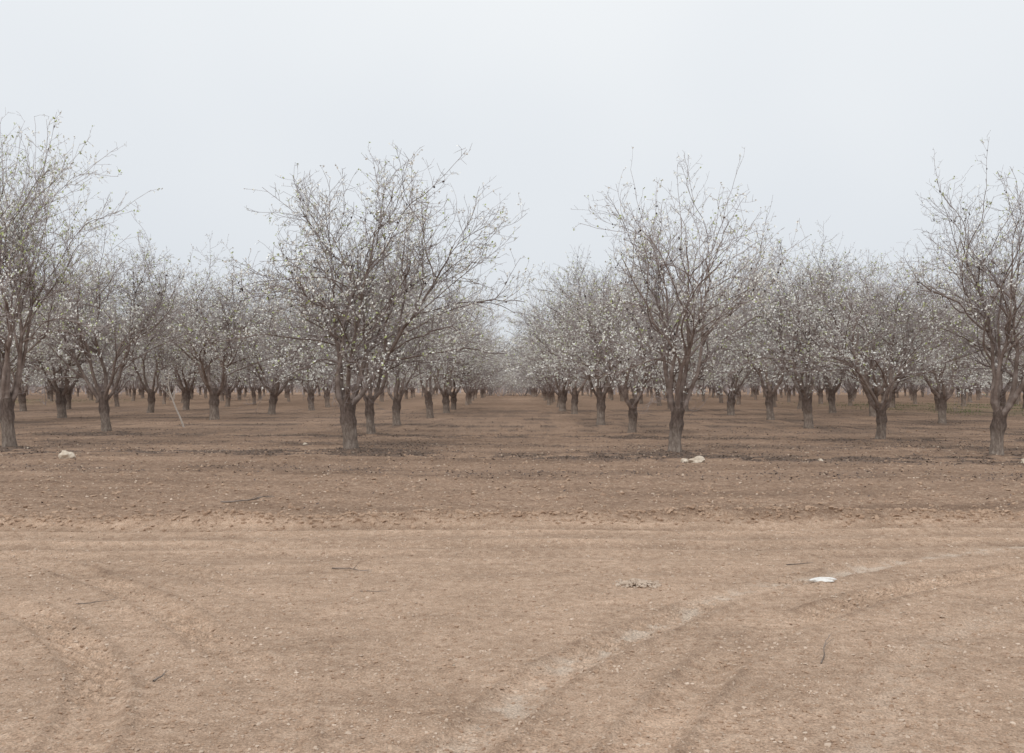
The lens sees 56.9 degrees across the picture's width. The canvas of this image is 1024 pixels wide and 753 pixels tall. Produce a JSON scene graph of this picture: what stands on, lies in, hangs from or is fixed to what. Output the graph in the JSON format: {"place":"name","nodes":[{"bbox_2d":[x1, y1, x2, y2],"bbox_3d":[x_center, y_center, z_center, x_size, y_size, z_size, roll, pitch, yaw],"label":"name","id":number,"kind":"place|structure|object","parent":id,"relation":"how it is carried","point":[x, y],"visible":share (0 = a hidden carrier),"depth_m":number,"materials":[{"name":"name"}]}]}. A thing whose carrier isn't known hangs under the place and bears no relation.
{"place":"outdoors","nodes":[
{"label":"outdoors","id":0,"kind":"place"},
{"bbox_2d":[2,446,1020,722],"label":"chalk pebbles","id":1,"kind":"object","parent":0,"point":[522,550],"visible":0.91,"depth_m":6.76,"materials":[{"name":"stone"}]},
{"bbox_2d":[0,386,1023,752],"bbox_3d":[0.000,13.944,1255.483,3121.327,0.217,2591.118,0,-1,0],"label":"ground","id":2,"kind":"structure","parent":0,"point":[562,556],"depth_m":7.32,"materials":[{"name":"soil"}]},
{"bbox_2d":[10,365,75,391],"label":"almond tree","id":3,"kind":"object","parent":2,"relation":"on","point":[31,379],"visible":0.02,"depth_m":86.59,"materials":[{"name":"grey plant"}]},
{"bbox_2d":[0,312,99,410],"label":"almond tree","id":4,"kind":"object","parent":2,"relation":"on","point":[22,400],"visible":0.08,"depth_m":55.43,"materials":[{"name":"grey plant"}]},
{"bbox_2d":[0,236,107,421],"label":"almond tree","id":5,"kind":"object","parent":2,"relation":"on","point":[12,362],"visible":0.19,"depth_m":38.42,"materials":[{"name":"grey plant"}]},
{"bbox_2d":[58,450,75,458],"bbox_3d":[-9.102,1.597,19.345,0.336,0.179,0.283,0,-1,0],"label":"stone","id":6,"kind":"object","parent":2,"relation":"on","point":[64,454],"visible":0.98,"depth_m":19.25,"materials":[{"name":"stone"}]},
{"bbox_2d":[12,353,125,389],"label":"almond tree","id":7,"kind":"object","parent":2,"relation":"on","point":[86,375],"visible":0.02,"depth_m":77.23,"materials":[{"name":"grey plant"}]},
{"bbox_2d":[10,285,133,408],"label":"almond tree","id":8,"kind":"object","parent":2,"relation":"on","point":[68,396],"visible":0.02,"depth_m":61.18,"materials":[{"name":"grey plant"}]},
{"bbox_2d":[0,110,162,446],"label":"almond tree","id":9,"kind":"object","parent":2,"relation":"on","point":[8,395],"visible":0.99,"depth_m":22.41,"materials":[{"name":"grey plant"}]},
{"bbox_2d":[0,242,171,417],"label":"almond tree","id":10,"kind":"object","parent":2,"relation":"on","point":[62,390],"visible":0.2,"depth_m":43.96,"materials":[{"name":"grey plant"}]},
{"bbox_2d":[47,324,130,402],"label":"almond tree","id":11,"kind":"object","parent":2,"relation":"on","point":[93,385],"visible":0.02,"depth_m":84.69,"materials":[{"name":"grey plant"}]},
{"bbox_2d":[55,299,187,406],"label":"almond tree","id":12,"kind":"object","parent":2,"relation":"on","point":[116,400],"visible":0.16,"depth_m":68.63,"materials":[{"name":"grey plant"}]},
{"bbox_2d":[0,187,243,431],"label":"almond tree","id":13,"kind":"object","parent":2,"relation":"on","point":[103,397],"visible":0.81,"depth_m":29.85,"materials":[{"name":"grey plant"}]},
{"bbox_2d":[101,374,158,397],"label":"almond tree","id":14,"kind":"object","parent":2,"relation":"on","point":[142,392],"visible":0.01,"depth_m":114.78,"materials":[{"name":"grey plant"}]},
{"bbox_2d":[101,328,163,400],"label":"almond tree","id":15,"kind":"object","parent":2,"relation":"on","point":[134,389],"visible":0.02,"depth_m":92.77,"materials":[{"name":"grey plant"}]},
{"bbox_2d":[63,281,208,412],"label":"almond tree","id":16,"kind":"object","parent":2,"relation":"on","point":[151,399],"visible":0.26,"depth_m":52.68,"materials":[{"name":"grey plant"}]},
{"bbox_2d":[124,370,186,399],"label":"almond tree","id":17,"kind":"object","parent":2,"relation":"on","point":[171,389],"depth_m":100.30,"materials":[{"name":"grey plant"}]},
{"bbox_2d":[159,370,184,426],"bbox_3d":[-12.486,0.715,34.651,0.877,2.358,0.795,0,-1,-28],"label":"leaning stick","id":18,"kind":"object","parent":2,"relation":"on","point":[171,395],"visible":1,"depth_m":34.56,"materials":[{"name":"beige wood"}]},
{"bbox_2d":[129,315,216,403],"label":"almond tree","id":19,"kind":"object","parent":2,"relation":"on","point":[164,391],"visible":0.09,"depth_m":77.28,"materials":[{"name":"grey plant"}]},
{"bbox_2d":[121,354,228,402],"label":"almond tree","id":20,"kind":"object","parent":2,"relation":"on","point":[182,395],"visible":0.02,"depth_m":83.44,"materials":[{"name":"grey plant"}]},
{"bbox_2d":[102,283,276,409],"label":"almond tree","id":21,"kind":"object","parent":2,"relation":"on","point":[186,389],"visible":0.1,"depth_m":58.95,"materials":[{"name":"grey plant"}]},
{"bbox_2d":[83,230,334,419],"bbox_3d":[-13.116,-2.226,42.041,11.969,8.485,9.954,0,-1,37],"label":"almond tree","id":22,"kind":"object","parent":2,"relation":"on","point":[215,393],"visible":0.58,"depth_m":41.41,"materials":[{"name":"grey plant"}]},
{"bbox_2d":[150,295,291,406],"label":"almond tree","id":23,"kind":"object","parent":2,"relation":"on","point":[229,391],"visible":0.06,"depth_m":68.65,"materials":[{"name":"grey plant"}]},
{"bbox_2d":[172,368,275,400],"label":"almond tree","id":24,"kind":"object","parent":2,"relation":"on","point":[222,397],"visible":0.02,"depth_m":92.84,"materials":[{"name":"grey plant"}]},
{"bbox_2d":[193,372,273,399],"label":"almond tree","id":25,"kind":"object","parent":2,"relation":"on","point":[239,392],"visible":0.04,"depth_m":99.07,"materials":[{"name":"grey plant"}]},
{"bbox_2d":[191,299,293,404],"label":"almond tree","id":26,"kind":"object","parent":2,"relation":"on","point":[253,390],"visible":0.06,"depth_m":75.06,"materials":[{"name":"grey plant"}]},
{"bbox_2d":[221,493,274,502],"bbox_3d":[-3.380,1.554,12.138,0.675,0.120,0.163,0,-1,-2],"label":"fallen stick","id":27,"kind":"object","parent":2,"relation":"on","point":[256,498],"visible":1,"depth_m":12.08,"materials":[{"name":"brown wood"}]},
{"bbox_2d":[227,375,282,398],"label":"almond tree","id":28,"kind":"object","parent":2,"relation":"on","point":[260,392],"visible":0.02,"depth_m":105.41,"materials":[{"name":"grey plant"}]},
{"bbox_2d":[227,309,312,395],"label":"almond tree","id":29,"kind":"object","parent":2,"relation":"on","point":[275,374],"visible":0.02,"depth_m":82.18,"materials":[{"name":"grey plant"}]},
{"bbox_2d":[170,264,374,414],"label":"almond tree","id":30,"kind":"object","parent":2,"relation":"on","point":[275,392],"visible":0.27,"depth_m":49.67,"materials":[{"name":"grey plant"}]},
{"bbox_2d":[255,325,330,401],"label":"almond tree","id":31,"kind":"object","parent":2,"relation":"on","point":[288,393],"visible":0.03,"depth_m":89.34,"materials":[{"name":"grey plant"}]},
{"bbox_2d":[228,280,375,410],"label":"almond tree","id":32,"kind":"object","parent":2,"relation":"on","point":[310,392],"visible":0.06,"depth_m":57.73,"materials":[{"name":"grey plant"}]},
{"bbox_2d":[253,293,398,406],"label":"almond tree","id":33,"kind":"object","parent":2,"relation":"on","point":[327,401],"visible":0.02,"depth_m":66.03,"materials":[{"name":"grey plant"}]},
{"bbox_2d":[293,306,391,404],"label":"almond tree","id":34,"kind":"object","parent":2,"relation":"on","point":[343,372],"visible":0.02,"depth_m":73.57,"materials":[{"name":"grey plant"}]},
{"bbox_2d":[229,214,490,433],"bbox_3d":[-4.128,-1.484,28.637,6.612,6.601,7.816,0,-1,33],"label":"almond tree","id":35,"kind":"object","parent":2,"relation":"on","point":[369,415],"visible":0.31,"depth_m":28.24,"materials":[{"name":"grey plant"}]},
{"bbox_2d":[167,142,562,448],"bbox_3d":[-3.423,-1.878,21.641,8.369,7.254,8.091,-1,-1,44],"label":"almond tree","id":36,"kind":"object","parent":2,"relation":"on","point":[347,401],"visible":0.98,"depth_m":21.32,"materials":[{"name":"grey plant"}]},
{"bbox_2d":[343,344,420,401],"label":"almond tree","id":37,"kind":"object","parent":2,"relation":"on","point":[382,397],"visible":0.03,"depth_m":88.40,"materials":[{"name":"grey plant"}]},
{"bbox_2d":[299,253,507,424],"bbox_3d":[-3.916,-1.638,35.450,8.051,7.003,6.642,0,-1,-11],"label":"almond tree","id":38,"kind":"object","parent":2,"relation":"on","point":[396,405],"visible":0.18,"depth_m":35.25,"materials":[{"name":"grey plant"}]},
{"bbox_2d":[357,268,505,417],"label":"almond tree","id":39,"kind":"object","parent":2,"relation":"on","point":[428,395],"visible":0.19,"depth_m":43.93,"materials":[{"name":"grey plant"}]},
{"bbox_2d":[375,311,512,395],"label":"almond tree","id":40,"kind":"object","parent":2,"relation":"on","point":[418,382],"visible":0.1,"depth_m":64.81,"materials":[{"name":"grey plant"}]},
{"bbox_2d":[374,283,515,412],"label":"almond tree","id":41,"kind":"object","parent":2,"relation":"on","point":[445,400],"visible":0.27,"depth_m":51.92,"materials":[{"name":"grey plant"}]},
{"bbox_2d":[392,306,520,409],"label":"almond tree","id":42,"kind":"object","parent":2,"relation":"on","point":[453,395],"visible":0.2,"depth_m":59.09,"materials":[{"name":"grey plant"}]},
{"bbox_2d":[408,311,526,404],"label":"almond tree","id":43,"kind":"object","parent":2,"relation":"on","point":[467,392],"visible":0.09,"depth_m":73.51,"materials":[{"name":"grey plant"}]},
{"bbox_2d":[420,333,521,391],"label":"almond tree","id":44,"kind":"object","parent":2,"relation":"on","point":[497,378],"visible":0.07,"depth_m":87.16,"materials":[{"name":"grey plant"}]},
{"bbox_2d":[428,328,520,403],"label":"almond tree","id":45,"kind":"object","parent":2,"relation":"on","point":[470,402],"visible":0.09,"depth_m":80.05,"materials":[{"name":"grey plant"}]},
{"bbox_2d":[460,333,513,400],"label":"almond tree","id":46,"kind":"object","parent":2,"relation":"on","point":[472,397],"visible":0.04,"depth_m":96.14,"materials":[{"name":"grey plant"}]},
{"bbox_2d":[0,426,1023,520],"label":"soil clods","id":47,"kind":"object","parent":2,"relation":"on","point":[376,497],"visible":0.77,"depth_m":13.93,"materials":[{"name":"brown soil"}]},
{"bbox_2d":[0,444,1023,752],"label":"pebbles","id":48,"kind":"object","parent":2,"relation":"on","point":[296,672],"visible":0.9,"depth_m":5.66,"materials":[{"name":"beige stone"}]},
{"bbox_2d":[0,508,1023,752],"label":"road crumbs","id":49,"kind":"object","parent":2,"relation":"on","point":[988,670],"visible":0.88,"depth_m":4.97,"materials":[{"name":"soil"}]},
{"bbox_2d":[0,505,1023,532],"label":"edge crumbs","id":50,"kind":"object","parent":2,"relation":"on","point":[653,510],"visible":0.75,"depth_m":10.33,"materials":[{"name":"soil"}]},
{"bbox_2d":[0,409,1023,508],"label":"leaf litter","id":51,"kind":"object","parent":2,"relation":"on","point":[841,459],"visible":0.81,"depth_m":22.35,"materials":[{"name":"brown plant"}]},
{"bbox_2d":[10,354,1022,395],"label":"distant orchard","id":52,"kind":"object","parent":2,"relation":"on","point":[499,391],"visible":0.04,"depth_m":199.81,"materials":[{"name":"grey plant"}]},
{"bbox_2d":[503,347,566,400],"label":"almond tree","id":53,"kind":"object","parent":2,"relation":"on","point":[544,394],"visible":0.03,"depth_m":95.31,"materials":[{"name":"grey plant"}]},
{"bbox_2d":[489,290,600,410],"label":"almond tree","id":54,"kind":"object","parent":2,"relation":"on","point":[563,399],"visible":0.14,"depth_m":56.73,"materials":[{"name":"grey plant"}]},
{"bbox_2d":[489,322,603,404],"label":"almond tree","id":55,"kind":"object","parent":2,"relation":"on","point":[549,393],"visible":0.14,"depth_m":73.36,"materials":[{"name":"grey plant"}]},
{"bbox_2d":[497,319,599,402],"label":"almond tree","id":56,"kind":"object","parent":2,"relation":"on","point":[529,382],"visible":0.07,"depth_m":79.87,"materials":[{"name":"grey plant"}]},
{"bbox_2d":[505,331,592,401],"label":"almond tree","id":57,"kind":"object","parent":2,"relation":"on","point":[550,388],"visible":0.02,"depth_m":87.81,"materials":[{"name":"grey plant"}]},
{"bbox_2d":[492,299,618,406],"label":"almond tree","id":58,"kind":"object","parent":2,"relation":"on","point":[538,376],"visible":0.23,"depth_m":65.34,"materials":[{"name":"grey plant"}]},
{"bbox_2d":[485,277,657,413],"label":"almond tree","id":59,"kind":"object","parent":2,"relation":"on","point":[574,401],"visible":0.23,"depth_m":49.46,"materials":[{"name":"grey plant"}]},
{"bbox_2d":[513,269,678,405],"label":"almond tree","id":60,"kind":"object","parent":2,"relation":"on","point":[588,377],"visible":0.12,"depth_m":42.38,"materials":[{"name":"grey plant"}]},
{"bbox_2d":[583,364,616,399],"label":"almond tree","id":61,"kind":"object","parent":2,"relation":"on","point":[611,392],"visible":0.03,"depth_m":98.84,"materials":[{"name":"brown plant"}]},
{"bbox_2d":[501,247,717,424],"bbox_3d":[3.436,-1.485,35.059,6.570,6.680,7.370,0,-1,-22],"label":"almond tree","id":62,"kind":"object","parent":2,"relation":"on","point":[601,405],"visible":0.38,"depth_m":35.21,"materials":[{"name":"grey plant"}]},
{"bbox_2d":[592,367,652,400],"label":"almond tree","id":63,"kind":"object","parent":2,"relation":"on","point":[621,395],"visible":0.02,"depth_m":91.38,"materials":[{"name":"brown plant"}]},
{"bbox_2d":[516,239,740,432],"bbox_3d":[3.574,-1.335,28.624,7.533,6.241,6.265,-1,-1,42],"label":"almond tree","id":64,"kind":"object","parent":2,"relation":"on","point":[632,416],"visible":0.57,"depth_m":28.41,"materials":[{"name":"grey plant"}]},
{"bbox_2d":[612,577,661,588],"bbox_3d":[0.943,1.549,7.140,0.377,0.073,0.343,0,-1,0],"label":"dirt heap","id":65,"kind":"object","parent":2,"relation":"on","point":[638,582],"visible":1,"depth_m":7.08,"materials":[{"name":"beige soil"}]},
{"bbox_2d":[599,319,688,398],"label":"almond tree","id":66,"kind":"object","parent":2,"relation":"on","point":[632,390],"depth_m":84.25,"materials":[{"name":"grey plant"}]},
{"bbox_2d":[601,322,690,403],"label":"almond tree","id":67,"kind":"object","parent":2,"relation":"on","point":[641,399],"visible":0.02,"depth_m":78.29,"materials":[{"name":"grey plant"}]},
{"bbox_2d":[599,302,712,405],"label":"almond tree","id":68,"kind":"object","parent":2,"relation":"on","point":[654,382],"visible":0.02,"depth_m":70.75,"materials":[{"name":"grey plant"}]},
{"bbox_2d":[552,147,807,451],"bbox_3d":[3.654,-1.667,20.338,5.645,6.795,6.220,0,-1,0],"label":"almond tree","id":69,"kind":"object","parent":2,"relation":"on","point":[677,406],"visible":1,"depth_m":20.49,"materials":[{"name":"grey plant"}]},
{"bbox_2d":[602,276,768,408],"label":"almond tree","id":70,"kind":"object","parent":2,"relation":"on","point":[674,388],"visible":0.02,"depth_m":61.98,"materials":[{"name":"grey plant"}]},
{"bbox_2d":[649,371,724,401],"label":"almond tree","id":71,"kind":"object","parent":2,"relation":"on","point":[703,396],"visible":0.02,"depth_m":89.42,"materials":[{"name":"brown plant"}]},
{"bbox_2d":[627,276,762,410],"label":"almond tree","id":72,"kind":"object","parent":2,"relation":"on","point":[686,389],"visible":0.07,"depth_m":56.07,"materials":[{"name":"grey plant"}]},
{"bbox_2d":[688,456,704,462],"bbox_3d":[3.620,1.621,18.483,0.370,0.143,0.234,0,-1,-17],"label":"stone","id":73,"kind":"object","parent":2,"relation":"on","point":[698,459],"visible":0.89,"depth_m":18.41,"materials":[{"name":"stone"}]},
{"bbox_2d":[674,310,759,402],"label":"almond tree","id":74,"kind":"object","parent":2,"relation":"on","point":[721,401],"depth_m":82.25,"materials":[{"name":"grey plant"}]},
{"bbox_2d":[645,271,834,414],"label":"almond tree","id":75,"kind":"object","parent":2,"relation":"on","point":[730,406],"visible":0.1,"depth_m":48.15,"materials":[{"name":"grey plant"}]},
{"bbox_2d":[689,328,799,404],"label":"almond tree","id":76,"kind":"object","parent":2,"relation":"on","point":[738,396],"visible":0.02,"depth_m":76.10,"materials":[{"name":"grey plant"}]},
{"bbox_2d":[730,340,760,399],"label":"almond tree","id":77,"kind":"object","parent":2,"relation":"on","point":[754,388],"visible":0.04,"depth_m":102.47,"materials":[{"name":"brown plant"}]},
{"bbox_2d":[673,244,876,419],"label":"almond tree","id":78,"kind":"object","parent":2,"relation":"on","point":[769,394],"visible":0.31,"depth_m":39.84,"materials":[{"name":"grey plant"}]},
{"bbox_2d":[709,296,848,406],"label":"almond tree","id":79,"kind":"object","parent":2,"relation":"on","point":[774,396],"visible":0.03,"depth_m":67.72,"materials":[{"name":"grey plant"}]},
{"bbox_2d":[744,367,821,401],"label":"almond tree","id":80,"kind":"object","parent":2,"relation":"on","point":[789,390],"visible":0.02,"depth_m":87.24,"materials":[{"name":"brown plant"}]},
{"bbox_2d":[710,279,882,408],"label":"almond tree","id":81,"kind":"object","parent":2,"relation":"on","point":[799,406],"visible":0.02,"depth_m":60.96,"materials":[{"name":"grey plant"}]},
{"bbox_2d":[692,217,919,428],"bbox_3d":[9.918,-1.871,32.997,7.112,7.427,8.621,0,-1,-36],"label":"almond tree","id":82,"kind":"object","parent":2,"relation":"on","point":[807,408],"visible":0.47,"depth_m":32.47,"materials":[{"name":"grey plant"}]},
{"bbox_2d":[758,367,863,403],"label":"almond tree","id":83,"kind":"object","parent":2,"relation":"on","point":[820,395],"visible":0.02,"depth_m":79.65,"materials":[{"name":"brown plant"}]},
{"bbox_2d":[809,577,836,581],"bbox_3d":[2.372,1.545,7.214,0.213,0.035,0.101,0,-1,6],"label":"stone","id":84,"kind":"object","parent":2,"relation":"on","point":[824,579],"visible":1,"depth_m":7.19,"materials":[{"name":"white stone"}]},
{"bbox_2d":[749,278,910,412],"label":"almond tree","id":85,"kind":"object","parent":2,"relation":"on","point":[832,391],"visible":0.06,"depth_m":52.69,"materials":[{"name":"grey plant"}]},
{"bbox_2d":[805,375,871,400],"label":"almond tree","id":86,"kind":"object","parent":2,"relation":"on","point":[850,387],"depth_m":91.86,"materials":[{"name":"brown plant"}]},
{"bbox_2d":[788,356,910,405],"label":"almond tree","id":87,"kind":"object","parent":2,"relation":"on","point":[849,397],"visible":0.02,"depth_m":71.66,"materials":[{"name":"grey plant"}]},
{"bbox_2d":[769,250,960,416],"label":"almond tree","id":88,"kind":"object","parent":2,"relation":"on","point":[877,391],"visible":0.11,"depth_m":46.20,"materials":[{"name":"grey plant"}]},
{"bbox_2d":[741,238,1023,438],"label":"almond tree","id":89,"kind":"object","parent":2,"relation":"on","point":[881,408],"visible":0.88,"depth_m":25.07,"materials":[{"name":"grey plant"}]},
{"bbox_2d":[818,292,971,407],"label":"almond tree","id":90,"kind":"object","parent":2,"relation":"on","point":[892,402],"visible":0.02,"depth_m":64.44,"materials":[{"name":"grey plant"}]},
{"bbox_2d":[873,375,927,399],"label":"almond tree","id":91,"kind":"object","parent":2,"relation":"on","point":[911,393],"visible":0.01,"depth_m":98.52,"materials":[{"name":"brown plant"}]},
{"bbox_2d":[862,308,976,403],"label":"almond tree","id":92,"kind":"object","parent":2,"relation":"on","point":[914,391],"visible":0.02,"depth_m":77.10,"materials":[{"name":"plant"}]},
{"bbox_2d":[869,288,987,410],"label":"almond tree","id":93,"kind":"object","parent":2,"relation":"on","point":[936,400],"visible":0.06,"depth_m":57.03,"materials":[{"name":"grey plant"}]},
{"bbox_2d":[848,244,1023,423],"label":"almond tree","id":94,"kind":"object","parent":2,"relation":"on","point":[943,396],"visible":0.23,"depth_m":37.35,"materials":[{"name":"grey plant"}]},
{"bbox_2d":[868,130,1023,454],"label":"almond tree","id":95,"kind":"object","parent":2,"relation":"on","point":[998,426],"visible":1,"depth_m":19.74,"materials":[{"name":"grey plant"}]},
{"bbox_2d":[908,335,1007,401],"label":"almond tree","id":96,"kind":"object","parent":2,"relation":"on","point":[969,397],"visible":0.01,"depth_m":85.98,"materials":[{"name":"grey plant"}]},
{"bbox_2d":[909,301,1020,405],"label":"almond tree","id":97,"kind":"object","parent":2,"relation":"on","point":[964,399],"visible":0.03,"depth_m":69.77,"materials":[{"name":"grey plant"}]},
{"bbox_2d":[913,222,1023,373],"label":"almond tree","id":98,"kind":"object","parent":2,"relation":"on","point":[1022,309],"visible":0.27,"depth_m":29.78,"materials":[{"name":"grey plant"}]},
{"bbox_2d":[930,263,1023,406],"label":"almond tree","id":99,"kind":"object","parent":2,"relation":"on","point":[1003,393],"visible":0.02,"depth_m":49.02,"materials":[{"name":"grey plant"}]},
{"bbox_2d":[943,325,1023,408],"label":"almond tree","id":100,"kind":"object","parent":2,"relation":"on","point":[1017,381],"visible":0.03,"depth_m":61.90,"materials":[{"name":"grey plant"}]},
{"bbox_2d":[964,307,1023,397],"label":"almond tree","id":101,"kind":"object","parent":2,"relation":"on","point":[1010,365],"visible":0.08,"depth_m":42.12,"materials":[{"name":"grey plant"}]},
{"bbox_2d":[0,0,1023,385],"label":"sky","id":102,"kind":"structure","parent":0,"point":[838,110],"materials":[{"name":"white"}]},
{"bbox_2d":[15,398,1023,415],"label":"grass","id":103,"kind":"structure","parent":0,"point":[837,405],"depth_m":69.83,"materials":[{"name":"plant"}]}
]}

